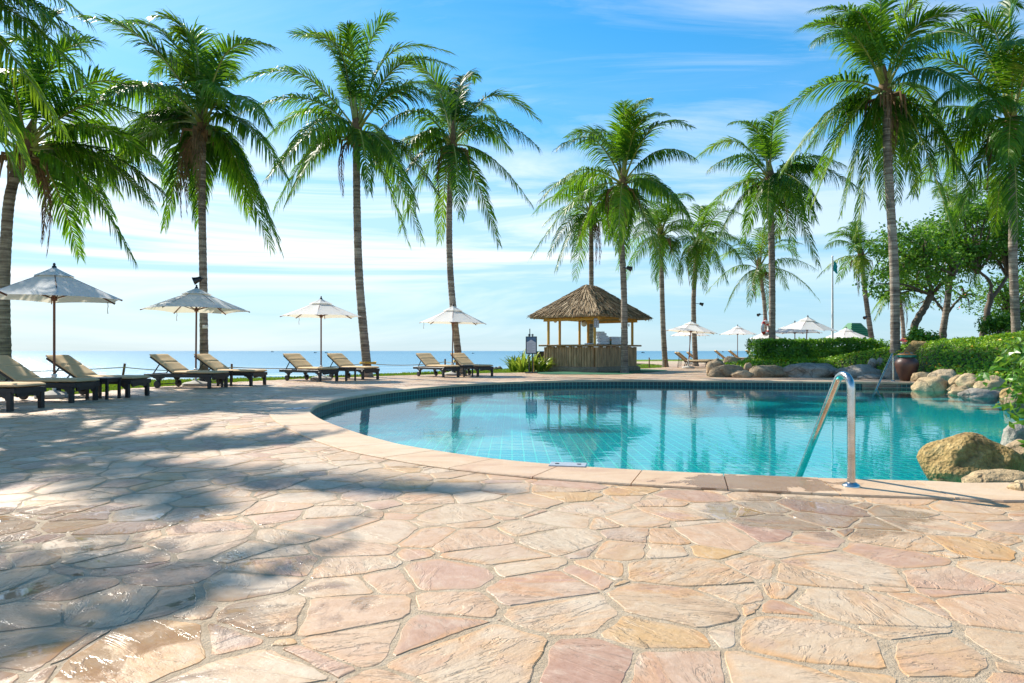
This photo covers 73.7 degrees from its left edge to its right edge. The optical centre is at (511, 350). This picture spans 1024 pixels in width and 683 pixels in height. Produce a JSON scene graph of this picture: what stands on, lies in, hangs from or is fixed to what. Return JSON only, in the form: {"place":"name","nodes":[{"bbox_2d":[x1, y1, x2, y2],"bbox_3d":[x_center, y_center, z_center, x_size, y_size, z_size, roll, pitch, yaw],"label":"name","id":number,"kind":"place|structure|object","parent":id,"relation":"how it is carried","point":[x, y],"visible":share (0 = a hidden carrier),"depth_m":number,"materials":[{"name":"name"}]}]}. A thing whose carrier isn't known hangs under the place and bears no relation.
{"place":"outdoors","nodes":[
{"label":"outdoors","id":0,"kind":"place"},
{"bbox_2d":[14,359,722,396],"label":"lawn","id":1,"kind":"structure","parent":0,"point":[637,363],"depth_m":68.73,"materials":[{"name":"plant"}]},
{"bbox_2d":[0,2,178,380],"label":"palm tree","id":2,"kind":"object","parent":1,"relation":"on","point":[66,164],"visible":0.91,"depth_m":17.45,"materials":[{"name":"green plant"}]},
{"bbox_2d":[122,363,125,374],"bbox_3d":[-11.563,0.740,20.300,0.168,0.730,0.088,0,0,0],"label":"fence post","id":3,"kind":"object","parent":1,"relation":"on","point":[124,367],"visible":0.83,"depth_m":20.27,"materials":[{"name":"brown wood"}]},
{"bbox_2d":[32,367,122,371],"bbox_3d":[-14.515,0.551,19.949,6.013,0.144,0.024,0,0,-7],"label":"rope","id":4,"kind":"object","parent":3,"relation":"attached to","point":[91,369],"visible":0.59,"depth_m":20.20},
{"bbox_2d":[69,7,291,380],"bbox_3d":[-9.600,-4.406,19.848,5.502,11.112,7.305,0,0,-31],"label":"palm tree","id":5,"kind":"object","parent":1,"relation":"on","point":[194,134],"visible":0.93,"depth_m":19.83,"materials":[{"name":"green plant"}]},
{"bbox_2d":[191,276,203,284],"bbox_3d":[-9.229,-2.053,20.017,0.322,0.250,0.228,0,0,-36],"label":"spotlight","id":6,"kind":"object","parent":5,"relation":"attached to","point":[196,280],"visible":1,"depth_m":19.93,"materials":[{"name":"black metal"}]},
{"bbox_2d":[499,354,520,371],"bbox_3d":[0.101,0.546,31.247,1.361,0.988,1.611,0,0,0],"label":"lily plant","id":7,"kind":"object","parent":1,"relation":"on","point":[512,367],"visible":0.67,"depth_m":31.05,"materials":[{"name":"green plant"}]},
{"bbox_2d":[506,349,539,371],"bbox_3d":[0.448,0.461,30.544,1.614,1.159,1.741,0,0,33],"label":"lily plant","id":8,"kind":"object","parent":1,"relation":"on","point":[521,365],"visible":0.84,"depth_m":30.30,"materials":[{"name":"green plant"}]},
{"bbox_2d":[519,350,552,370],"bbox_3d":[0.985,0.491,31.055,1.708,1.098,1.668,0,0,0],"label":"lily plant","id":9,"kind":"object","parent":1,"relation":"on","point":[534,361],"visible":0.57,"depth_m":30.77,"materials":[{"name":"green plant"}]},
{"bbox_2d":[531,355,552,371],"bbox_3d":[1.213,0.604,30.889,1.359,0.873,1.313,0,0,0],"label":"lily plant","id":10,"kind":"object","parent":1,"relation":"on","point":[542,366],"visible":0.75,"depth_m":30.68,"materials":[{"name":"green plant"}]},
{"bbox_2d":[538,355,555,370],"bbox_3d":[1.481,0.592,31.507,1.475,0.896,1.233,0,0,28],"label":"lily plant","id":11,"kind":"object","parent":1,"relation":"on","point":[547,368],"visible":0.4,"depth_m":31.43,"materials":[{"name":"green plant"}]},
{"bbox_2d":[531,172,645,342],"bbox_3d":[4.102,-4.027,36.827,6.076,10.365,7.419,0,0,0],"label":"palm tree","id":12,"kind":"object","parent":1,"relation":"on","point":[575,230],"visible":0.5,"depth_m":35.88,"materials":[{"name":"green plant"}]},
{"bbox_3d":[-8.579,0.750,20.900,0.088,0.700,0.088,0,0,0],"label":"fence post","id":13,"kind":"object","parent":1,"relation":"on","visible":0},
{"bbox_2d":[233,363,364,368],"bbox_3d":[-6.879,0.515,22.574,4.775,0.156,0.024,0,0,-45],"label":"rope","id":14,"kind":"object","parent":13,"relation":"attached to","point":[283,368],"visible":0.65,"depth_m":21.81,"materials":[{"name":"fabric"}]},
{"bbox_2d":[12,351,888,418],"bbox_3d":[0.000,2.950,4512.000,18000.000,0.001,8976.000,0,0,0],"label":"sea","id":15,"kind":"structure","parent":0,"point":[96,360],"depth_m":229.28,"materials":[{"name":"liquid"}]},
{"bbox_2d":[0,361,1023,682],"bbox_3d":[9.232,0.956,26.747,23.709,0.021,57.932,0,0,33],"label":"paving","id":16,"kind":"structure","parent":0,"point":[152,650],"depth_m":3.02,"materials":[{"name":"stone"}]},
{"bbox_2d":[0,382,46,411],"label":"lounger","id":17,"kind":"object","parent":16,"relation":"on","point":[9,390],"visible":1,"depth_m":10.83,"materials":[{"name":"brown wood"}]},
{"bbox_2d":[0,355,99,402],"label":"lounger","id":18,"kind":"object","parent":16,"relation":"on","point":[12,370],"visible":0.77,"depth_m":12.59,"materials":[{"name":"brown wood"}]},
{"bbox_2d":[0,0,104,198],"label":"palm tree","id":19,"kind":"object","parent":16,"relation":"on","point":[18,19],"visible":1,"depth_m":12.62,"materials":[{"name":"green plant"}]},
{"bbox_2d":[0,263,122,398],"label":"parasol","id":20,"kind":"object","parent":16,"relation":"on","point":[54,284],"visible":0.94,"depth_m":13.57,"materials":[{"name":"fabric"}]},
{"bbox_2d":[46,355,150,397],"bbox_3d":[-8.654,0.517,14.197,1.970,0.866,0.840,0,0,3],"label":"lounger","id":21,"kind":"object","parent":16,"relation":"on","point":[69,365],"visible":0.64,"depth_m":14.03,"materials":[{"name":"fabric"}]},
{"bbox_2d":[85,377,121,399],"bbox_3d":[-8.050,0.739,13.450,0.460,0.422,0.460,0,0,2],"label":"side table","id":22,"kind":"object","parent":16,"relation":"on","point":[106,380],"visible":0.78,"depth_m":13.44,"materials":[{"name":"brown wood"}]},
{"bbox_2d":[144,354,228,388],"bbox_3d":[-8.375,0.517,17.586,1.970,0.866,0.840,0,0,12],"label":"lounger","id":23,"kind":"object","parent":16,"relation":"on","point":[176,369],"visible":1,"depth_m":17.38,"materials":[{"name":"fabric"}]},
{"bbox_2d":[140,285,249,386],"bbox_3d":[-8.500,-0.415,18.385,2.575,2.730,2.698,0,0,0],"label":"parasol","id":24,"kind":"object","parent":16,"relation":"on","point":[195,300],"visible":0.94,"depth_m":18.21,"materials":[{"name":"fabric"}]},
{"bbox_2d":[215,370,232,386],"bbox_3d":[-7.720,0.739,18.050,0.460,0.422,0.460,0,0,11],"label":"side table","id":25,"kind":"object","parent":16,"relation":"on","point":[230,372],"visible":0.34,"depth_m":18.18,"materials":[{"name":"brown wood"}]},
{"bbox_2d":[194,354,266,385],"bbox_3d":[-7.859,0.517,18.921,1.970,0.866,0.840,0,0,11],"label":"lounger","id":26,"kind":"object","parent":16,"relation":"on","point":[211,362],"visible":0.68,"depth_m":18.72,"materials":[{"name":"fabric"}]},
{"bbox_2d":[279,353,338,381],"bbox_3d":[-6.411,0.517,21.537,1.970,0.866,0.840,0,0,33],"label":"lounger","id":27,"kind":"object","parent":16,"relation":"on","point":[299,362],"visible":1,"depth_m":21.47,"materials":[{"name":"fabric"}]},
{"bbox_2d":[280,296,361,379],"bbox_3d":[-6.180,-0.410,22.100,2.402,2.720,2.402,0,0,-33],"label":"parasol","id":28,"kind":"object","parent":16,"relation":"on","point":[320,308],"visible":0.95,"depth_m":21.85,"materials":[{"name":"fabric"}]},
{"bbox_2d":[336,367,356,380],"bbox_3d":[-5.280,0.739,21.750,0.460,0.422,0.460,0,0,33],"label":"side table","id":29,"kind":"object","parent":16,"relation":"on","point":[346,369],"visible":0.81,"depth_m":21.62,"materials":[{"name":"brown wood"}]},
{"bbox_2d":[227,7,476,376],"bbox_3d":[-5.667,-5.485,24.106,8.109,13.294,7.079,0,0,-35],"label":"palm tree","id":30,"kind":"object","parent":16,"relation":"on","point":[370,143],"visible":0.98,"depth_m":24.10,"materials":[{"name":"green plant"}]},
{"bbox_2d":[327,353,379,379],"bbox_3d":[-5.402,0.517,22.951,1.970,0.866,0.840,0,0,34],"label":"lounger","id":31,"kind":"object","parent":16,"relation":"on","point":[339,359],"visible":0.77,"depth_m":22.89,"materials":[{"name":"fabric"}]},
{"bbox_2d":[413,353,459,377],"bbox_3d":[-2.779,0.517,25.015,0.840,0.866,1.970,0,0,-42],"label":"lounger","id":32,"kind":"object","parent":16,"relation":"on","point":[429,361],"visible":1,"depth_m":25.09,"materials":[{"name":"fabric"}]},
{"bbox_2d":[360,52,542,374],"bbox_3d":[-2.100,-5.207,27.573,6.860,12.745,7.540,0,0,0],"label":"palm tree","id":33,"kind":"object","parent":16,"relation":"on","point":[450,152],"visible":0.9,"depth_m":26.96,"materials":[{"name":"green plant"}]},
{"bbox_2d":[419,304,485,375],"bbox_3d":[-2.265,-0.430,26.200,2.402,2.760,2.402,0,0,18],"label":"parasol","id":34,"kind":"object","parent":16,"relation":"on","point":[453,314],"visible":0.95,"depth_m":25.83,"materials":[{"name":"fabric"}]},
{"bbox_2d":[459,365,473,376],"bbox_3d":[-1.720,0.739,24.950,0.460,0.422,0.460,0,0,-42],"label":"side table","id":35,"kind":"object","parent":16,"relation":"on","point":[464,367],"visible":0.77,"depth_m":24.79,"materials":[{"name":"brown wood"}]},
{"bbox_2d":[450,353,493,376],"bbox_3d":[-1.587,0.517,25.925,0.840,0.866,1.970,0,0,-41],"label":"lounger","id":36,"kind":"object","parent":16,"relation":"on","point":[461,358],"visible":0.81,"depth_m":25.95,"materials":[{"name":"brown wood"}]},
{"bbox_2d":[525,329,537,372],"bbox_3d":[0.819,0.010,28.850,0.520,1.880,0.340,0,0,4],"label":"signboard","id":37,"kind":"object","parent":16,"relation":"on","point":[531,344],"visible":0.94,"depth_m":28.77},
{"bbox_2d":[534,369,666,373],"bbox_3d":[4.234,0.940,31.788,6.494,0.001,9.560,0,0,0],"label":"turf mat","id":38,"kind":"object","parent":16,"relation":"on","point":[612,372],"visible":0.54,"depth_m":29.46,"materials":[{"name":"plant"}]},
{"bbox_2d":[535,351,543,364],"bbox_3d":[1.464,0.490,33.990,0.670,0.920,0.670,0,0,-10],"label":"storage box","id":39,"kind":"object","parent":38,"relation":"on","point":[541,353],"visible":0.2,"depth_m":33.68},
{"bbox_2d":[526,284,653,371],"bbox_3d":[3.768,-1.085,32.461,4.110,4.070,5.143,0,0,38],"label":"kiosk","id":40,"kind":"object","parent":38,"relation":"on","point":[588,304],"visible":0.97,"depth_m":31.16,"materials":[{"name":"wood"}]},
{"bbox_2d":[594,318,598,327],"bbox_3d":[3.730,-1.230,30.168,0.235,0.420,0.035,0,0,-8],"label":"notice panel","id":41,"kind":"object","parent":40,"relation":"attached to","point":[596,323],"visible":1,"depth_m":30.15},
{"bbox_2d":[528,98,699,372],"bbox_3d":[4.448,-4.612,29.737,7.173,11.372,7.274,0,0,14],"label":"palm tree","id":42,"kind":"object","parent":16,"relation":"on","point":[621,199],"visible":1,"depth_m":28.91,"materials":[{"name":"green plant"}]},
{"bbox_2d":[616,192,724,366],"bbox_3d":[8.855,-4.104,40.125,5.232,10.516,7.455,0,0,-6],"label":"palm tree","id":43,"kind":"object","parent":16,"relation":"on","point":[659,216],"visible":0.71,"depth_m":39.84,"materials":[{"name":"green plant"}]},
{"bbox_2d":[671,332,708,363],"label":"parasol","id":44,"kind":"object","parent":16,"relation":"on","point":[686,334],"visible":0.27,"depth_m":47.75,"materials":[{"name":"fabric"}]},
{"bbox_2d":[666,320,716,368],"bbox_3d":[9.586,-0.357,36.600,2.618,2.614,2.624,0,0,7],"label":"parasol","id":45,"kind":"object","parent":16,"relation":"on","point":[690,327],"visible":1,"depth_m":36.28,"materials":[{"name":"fabric"}]},
{"bbox_2d":[674,352,709,367],"bbox_3d":[9.714,0.509,36.888,1.781,0.890,0.652,0,0,6],"label":"lounger","id":46,"kind":"object","parent":16,"relation":"on","point":[681,357],"visible":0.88,"depth_m":36.64,"materials":[{"name":"brown wood"}]},
{"bbox_2d":[666,200,746,365],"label":"palm tree","id":47,"kind":"object","parent":16,"relation":"on","point":[695,250],"visible":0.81,"depth_m":40.51,"materials":[{"name":"green plant"}]},
{"bbox_2d":[706,358,724,374],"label":"boulder","id":48,"kind":"object","parent":16,"relation":"on","point":[716,362],"visible":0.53,"depth_m":25.38,"materials":[{"name":"stone"}]},
{"bbox_2d":[708,364,744,376],"bbox_3d":[7.798,0.776,24.791,1.328,0.568,0.756,0,0,0],"label":"boulder","id":49,"kind":"object","parent":16,"relation":"on","point":[727,370],"visible":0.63,"depth_m":24.57,"materials":[{"name":"stone"}]},
{"bbox_2d":[719,324,756,355],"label":"parasol","id":50,"kind":"object","parent":16,"relation":"on","point":[737,330],"visible":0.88,"depth_m":45.58,"materials":[{"name":"fabric"}]},
{"bbox_2d":[731,370,753,377],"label":"boulder","id":51,"kind":"object","parent":16,"relation":"on","point":[742,374],"visible":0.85,"depth_m":23.96,"materials":[{"name":"stone"}]},
{"bbox_2d":[705,227,819,331],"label":"palm tree","id":52,"kind":"object","parent":16,"relation":"on","point":[760,273],"visible":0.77,"depth_m":49.70,"materials":[{"name":"green plant"}]},
{"bbox_2d":[750,333,780,338],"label":"parasol","id":53,"kind":"object","parent":16,"relation":"on","point":[761,335],"visible":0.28,"depth_m":49.34,"materials":[{"name":"fabric"}]},
{"bbox_2d":[775,321,821,337],"bbox_3d":[15.000,-0.325,36.200,2.587,2.550,2.587,0,0,-28],"label":"parasol","id":54,"kind":"object","parent":16,"relation":"on","point":[785,331],"visible":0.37,"depth_m":35.55,"materials":[{"name":"fabric"}]},
{"bbox_2d":[778,315,836,338],"bbox_3d":[13.787,-0.357,31.899,2.439,2.615,2.434,0,0,-33],"label":"parasol","id":55,"kind":"object","parent":16,"relation":"on","point":[807,323],"visible":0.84,"depth_m":31.35,"materials":[{"name":"fabric"}]},
{"bbox_2d":[831,255,837,337],"bbox_3d":[18.901,-2.290,40.000,0.384,6.580,0.150,0,0,0],"label":"flagpole","id":56,"kind":"object","parent":16,"relation":"on","point":[834,268],"visible":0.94,"depth_m":39.96,"materials":[{"name":"metal"}]},
{"bbox_2d":[827,327,868,338],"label":"parasol","id":57,"kind":"object","parent":16,"relation":"on","point":[846,332],"visible":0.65,"depth_m":41.75,"materials":[{"name":"fabric"}]},
{"bbox_2d":[817,220,902,339],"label":"palm tree","id":58,"kind":"object","parent":16,"relation":"on","point":[860,264],"visible":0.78,"depth_m":44.85,"materials":[{"name":"green plant"}]},
{"bbox_2d":[857,374,884,378],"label":"boulder","id":59,"kind":"object","parent":16,"relation":"on","point":[869,376],"visible":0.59,"depth_m":22.87,"materials":[{"name":"stone"}]},
{"bbox_2d":[872,353,894,397],"bbox_3d":[10.949,0.708,20.154,0.119,1.260,2.410,0,0,42],"label":"handrail","id":60,"kind":"object","parent":16,"relation":"on","point":[885,368],"visible":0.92,"depth_m":20.47,"materials":[{"name":"silver metal"}]},
{"bbox_2d":[871,271,934,344],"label":"palm tree","id":61,"kind":"object","parent":16,"relation":"on","point":[902,321],"visible":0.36,"depth_m":49.86,"materials":[{"name":"green plant"}]},
{"bbox_2d":[894,351,918,380],"bbox_3d":[12.433,0.478,21.500,0.690,0.925,0.690,0,0,0],"label":"clay jar","id":62,"kind":"object","parent":16,"relation":"on","point":[906,366],"visible":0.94,"depth_m":21.28,"materials":[{"name":"brown ceramic"}]},
{"bbox_2d":[910,372,928,380],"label":"boulder","id":63,"kind":"object","parent":16,"relation":"on","point":[915,376],"visible":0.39,"depth_m":20.88,"materials":[{"name":"stone"}]},
{"bbox_2d":[0,0,1023,350],"label":"sky","id":64,"kind":"structure","parent":0,"point":[709,65],"materials":[{"name":"blue"}]},
{"bbox_2d":[324,390,951,422],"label":"pool wall","id":65,"kind":"structure","parent":0,"point":[366,411],"depth_m":20.79,"materials":[{"name":"tile"}]},
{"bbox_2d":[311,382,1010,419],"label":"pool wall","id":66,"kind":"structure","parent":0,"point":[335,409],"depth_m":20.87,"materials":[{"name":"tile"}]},
{"bbox_2d":[269,379,1023,502],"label":"pool coping","id":67,"kind":"object","parent":66,"relation":"on","point":[306,423],"visible":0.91,"depth_m":5.24,"materials":[{"name":"stone"}]},
{"bbox_2d":[548,462,586,466],"bbox_3d":[0.457,0.928,5.572,0.300,0.016,0.170,0,0,11],"label":"skimmer lid","id":68,"kind":"object","parent":67,"relation":"on","point":[565,464],"visible":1,"depth_m":5.54,"materials":[{"name":"plastic"}]},
{"bbox_2d":[795,371,860,487],"bbox_3d":[2.285,0.746,5.164,0.119,1.206,1.053,0,0,-6],"label":"handrail","id":69,"kind":"object","parent":67,"relation":"on","point":[847,377],"visible":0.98,"depth_m":4.71,"materials":[{"name":"silver metal"}]},
{"bbox_2d":[961,469,1023,482],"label":"boulder","id":70,"kind":"object","parent":67,"relation":"on","point":[993,476],"visible":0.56,"depth_m":5.07,"materials":[{"name":"stone"}]},
{"bbox_2d":[974,337,1023,446],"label":"creeper","id":71,"kind":"object","parent":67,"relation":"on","point":[1015,379],"visible":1,"depth_m":5.71,"materials":[{"name":"green plant"}]},
{"bbox_2d":[1007,480,1023,490],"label":"boulder","id":72,"kind":"object","parent":67,"relation":"on","point":[1018,485],"visible":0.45,"depth_m":4.58,"materials":[{"name":"stone"}]},
{"bbox_2d":[862,384,914,393],"bbox_3d":[11.323,1.133,20.259,1.646,0.260,0.520,0,0,15],"label":"pool step","id":73,"kind":"object","parent":66,"relation":"attached to","point":[888,388],"visible":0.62,"depth_m":20.30,"materials":[{"name":"tile"}]},
{"bbox_2d":[331,394,1023,480],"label":"pool floor","id":74,"kind":"structure","parent":0,"point":[765,435],"depth_m":11.87,"materials":[{"name":"tile"}]},
{"bbox_2d":[707,330,1023,382],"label":"bank ground","id":75,"kind":"structure","parent":0,"point":[921,364],"depth_m":21.76,"materials":[{"name":"plant"}]},
{"bbox_2d":[724,356,739,363],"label":"boulder","id":76,"kind":"object","parent":75,"relation":"on","point":[730,359],"visible":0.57,"depth_m":27.45,"materials":[{"name":"stone"}]},
{"bbox_2d":[744,363,751,370],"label":"boulder","id":77,"kind":"object","parent":75,"relation":"on","point":[747,366],"visible":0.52,"depth_m":24.90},
{"bbox_2d":[749,365,787,376],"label":"boulder","id":78,"kind":"object","parent":75,"relation":"on","point":[767,371],"visible":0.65,"depth_m":24.30,"materials":[{"name":"stone"}]},
{"bbox_2d":[689,108,869,338],"bbox_3d":[11.838,-4.877,31.855,6.648,11.355,7.407,0,0,0],"label":"palm tree","id":79,"kind":"object","parent":75,"relation":"on","point":[775,191],"visible":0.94,"depth_m":31.27,"materials":[{"name":"green plant"}]},
{"bbox_2d":[761,319,768,335],"bbox_3d":[11.822,-1.108,31.810,0.785,0.888,0.164,0,0,-40],"label":"lifebuoy","id":80,"kind":"object","parent":79,"relation":"hanging from","point":[763,323],"visible":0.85,"depth_m":31.67,"materials":[{"name":"white paint"}]},
{"bbox_2d":[783,363,837,377],"bbox_3d":[10.696,0.792,24.485,2.130,0.714,1.067,0,0,0],"label":"boulder","id":81,"kind":"object","parent":75,"relation":"on","point":[811,370],"visible":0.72,"depth_m":24.12,"materials":[{"name":"stone"}]},
{"bbox_2d":[745,336,884,360],"bbox_3d":[11.920,0.210,27.037,5.026,1.578,1.951,0,0,0],"label":"hedge","id":82,"kind":"object","parent":75,"relation":"on","point":[773,348],"visible":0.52,"depth_m":26.26,"materials":[{"name":"green plant"}]},
{"bbox_2d":[833,364,881,377],"bbox_3d":[12.233,0.812,24.045,1.809,0.671,0.915,0,0,0],"label":"boulder","id":83,"kind":"object","parent":75,"relation":"on","point":[854,371],"visible":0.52,"depth_m":23.79,"materials":[{"name":"stone"}]},
{"bbox_2d":[867,358,876,367],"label":"boulder","id":84,"kind":"object","parent":83,"relation":"on","point":[872,362],"visible":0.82,"depth_m":24.18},
{"bbox_2d":[774,0,980,355],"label":"palm tree","id":85,"kind":"object","parent":75,"relation":"on","point":[868,40],"visible":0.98,"depth_m":23.86,"materials":[{"name":"green plant"}]},
{"bbox_2d":[882,352,912,378],"bbox_3d":[13.074,0.662,23.074,1.137,1.233,0.666,0,0,0],"label":"boulder","id":86,"kind":"object","parent":75,"relation":"on","point":[888,373],"visible":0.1,"depth_m":22.93,"materials":[{"name":"stone"}]},
{"bbox_2d":[904,341,928,353],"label":"boulder","id":87,"kind":"object","parent":75,"relation":"on","point":[913,346],"visible":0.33,"depth_m":23.25,"materials":[{"name":"brown stone"}]},
{"bbox_2d":[852,216,985,329],"bbox_3d":[18.468,-3.240,31.041,7.806,6.161,5.248,0,0,0],"label":"tree","id":88,"kind":"object","parent":75,"relation":"on","point":[916,260],"visible":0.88,"depth_m":30.29,"materials":[{"name":"green plant"}]},
{"bbox_2d":[904,325,943,342],"bbox_3d":[16.541,-0.544,27.473,1.399,0.981,1.414,0,0,0],"label":"shrub","id":89,"kind":"object","parent":75,"relation":"on","point":[914,334],"visible":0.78,"depth_m":27.21,"materials":[{"name":"green plant"}]},
{"bbox_2d":[927,369,956,387],"bbox_3d":[12.790,0.822,20.167,0.940,0.564,0.720,0,0,0],"label":"boulder","id":90,"kind":"object","parent":75,"relation":"on","point":[947,374],"visible":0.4,"depth_m":20.05,"materials":[{"name":"stone"}]},
{"bbox_2d":[905,279,988,337],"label":"tree","id":91,"kind":"object","parent":75,"relation":"on","point":[966,295],"visible":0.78,"depth_m":39.95,"materials":[{"name":"green plant"}]},
{"bbox_2d":[879,158,1023,337],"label":"tree","id":92,"kind":"object","parent":75,"relation":"on","point":[952,197],"visible":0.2,"depth_m":34.45,"materials":[{"name":"green plant"}]},
{"bbox_2d":[882,0,1023,332],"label":"palm tree","id":93,"kind":"object","parent":75,"relation":"on","point":[1005,142],"visible":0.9,"depth_m":23.67,"materials":[{"name":"green plant"}]},
{"bbox_2d":[955,373,976,387],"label":"boulder","id":94,"kind":"object","parent":75,"relation":"on","point":[968,379],"visible":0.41,"depth_m":17.93,"materials":[{"name":"stone"}]},
{"bbox_2d":[923,179,1023,335],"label":"tree","id":95,"kind":"object","parent":75,"relation":"on","point":[995,248],"visible":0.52,"depth_m":31.55,"materials":[{"name":"green plant"}]},
{"bbox_2d":[973,311,1010,334],"bbox_3d":[19.859,-1.109,28.072,1.560,1.075,1.523,0,0,0],"label":"shrub","id":96,"kind":"object","parent":75,"relation":"on","point":[1000,323],"visible":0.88,"depth_m":27.87,"materials":[{"name":"green plant"}]},
{"bbox_2d":[963,267,1023,332],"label":"tree","id":97,"kind":"object","parent":75,"relation":"on","point":[1004,296],"visible":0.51,"depth_m":35.58,"materials":[{"name":"green plant"}]},
{"label":"water","id":98,"kind":"structure","parent":0,"visible":0},
{"bbox_2d":[911,376,947,397],"bbox_3d":[11.504,1.005,18.773,0.949,0.596,0.648,0,0,0],"label":"boulder","id":99,"kind":"object","parent":98,"relation":"on","point":[929,387],"visible":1,"depth_m":18.57,"materials":[{"name":"stone"}]},
{"bbox_2d":[948,375,960,386],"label":"boulder","id":100,"kind":"object","parent":98,"relation":"on","point":[951,381],"visible":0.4,"depth_m":18.47,"materials":[{"name":"stone"}]},
{"bbox_2d":[948,385,968,397],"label":"boulder","id":101,"kind":"object","parent":98,"relation":"on","point":[954,391],"visible":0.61,"depth_m":16.93,"materials":[{"name":"stone"}]},
{"bbox_2d":[916,432,1023,482],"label":"boulder","id":102,"kind":"object","parent":98,"relation":"on","point":[956,457],"visible":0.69,"depth_m":5.69,"materials":[{"name":"brown stone"}]},
{"bbox_2d":[957,388,1000,403],"bbox_3d":[11.152,1.075,16.161,1.120,0.390,0.716,0,0,0],"label":"boulder","id":103,"kind":"object","parent":98,"relation":"on","point":[977,396],"visible":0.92,"depth_m":15.94,"materials":[{"name":"stone"}]},
{"bbox_2d":[973,375,1007,390],"bbox_3d":[12.203,0.917,17.356,0.774,0.595,0.625,0,0,0],"label":"boulder","id":104,"kind":"object","parent":98,"relation":"on","point":[996,381],"visible":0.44,"depth_m":17.19,"materials":[{"name":"stone"}]},
{"bbox_2d":[998,387,1013,403],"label":"boulder","id":105,"kind":"object","parent":98,"relation":"on","point":[1002,394],"visible":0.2,"depth_m":15.78,"materials":[{"name":"brown stone"}]},
{"bbox_2d":[1000,422,1023,445],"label":"boulder","id":106,"kind":"object","parent":98,"relation":"on","point":[1009,434],"visible":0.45,"depth_m":6.60,"materials":[{"name":"stone"}]},
{"bbox_2d":[1004,393,1023,418],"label":"boulder","id":107,"kind":"object","parent":98,"relation":"on","point":[1011,401],"visible":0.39,"depth_m":12.64,"materials":[{"name":"stone"}]},
{"bbox_2d":[1005,439,1023,457],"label":"boulder","id":108,"kind":"object","parent":98,"relation":"on","point":[1015,446],"visible":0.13,"depth_m":5.93,"materials":[{"name":"stone"}]},
{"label":"beach","id":109,"kind":"structure","parent":0,"visible":0},
{"bbox_2d":[843,323,874,338],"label":"pavilion","id":110,"kind":"structure","parent":109,"relation":"on","point":[861,328],"depth_m":83.20,"materials":[{"name":"green tile"}]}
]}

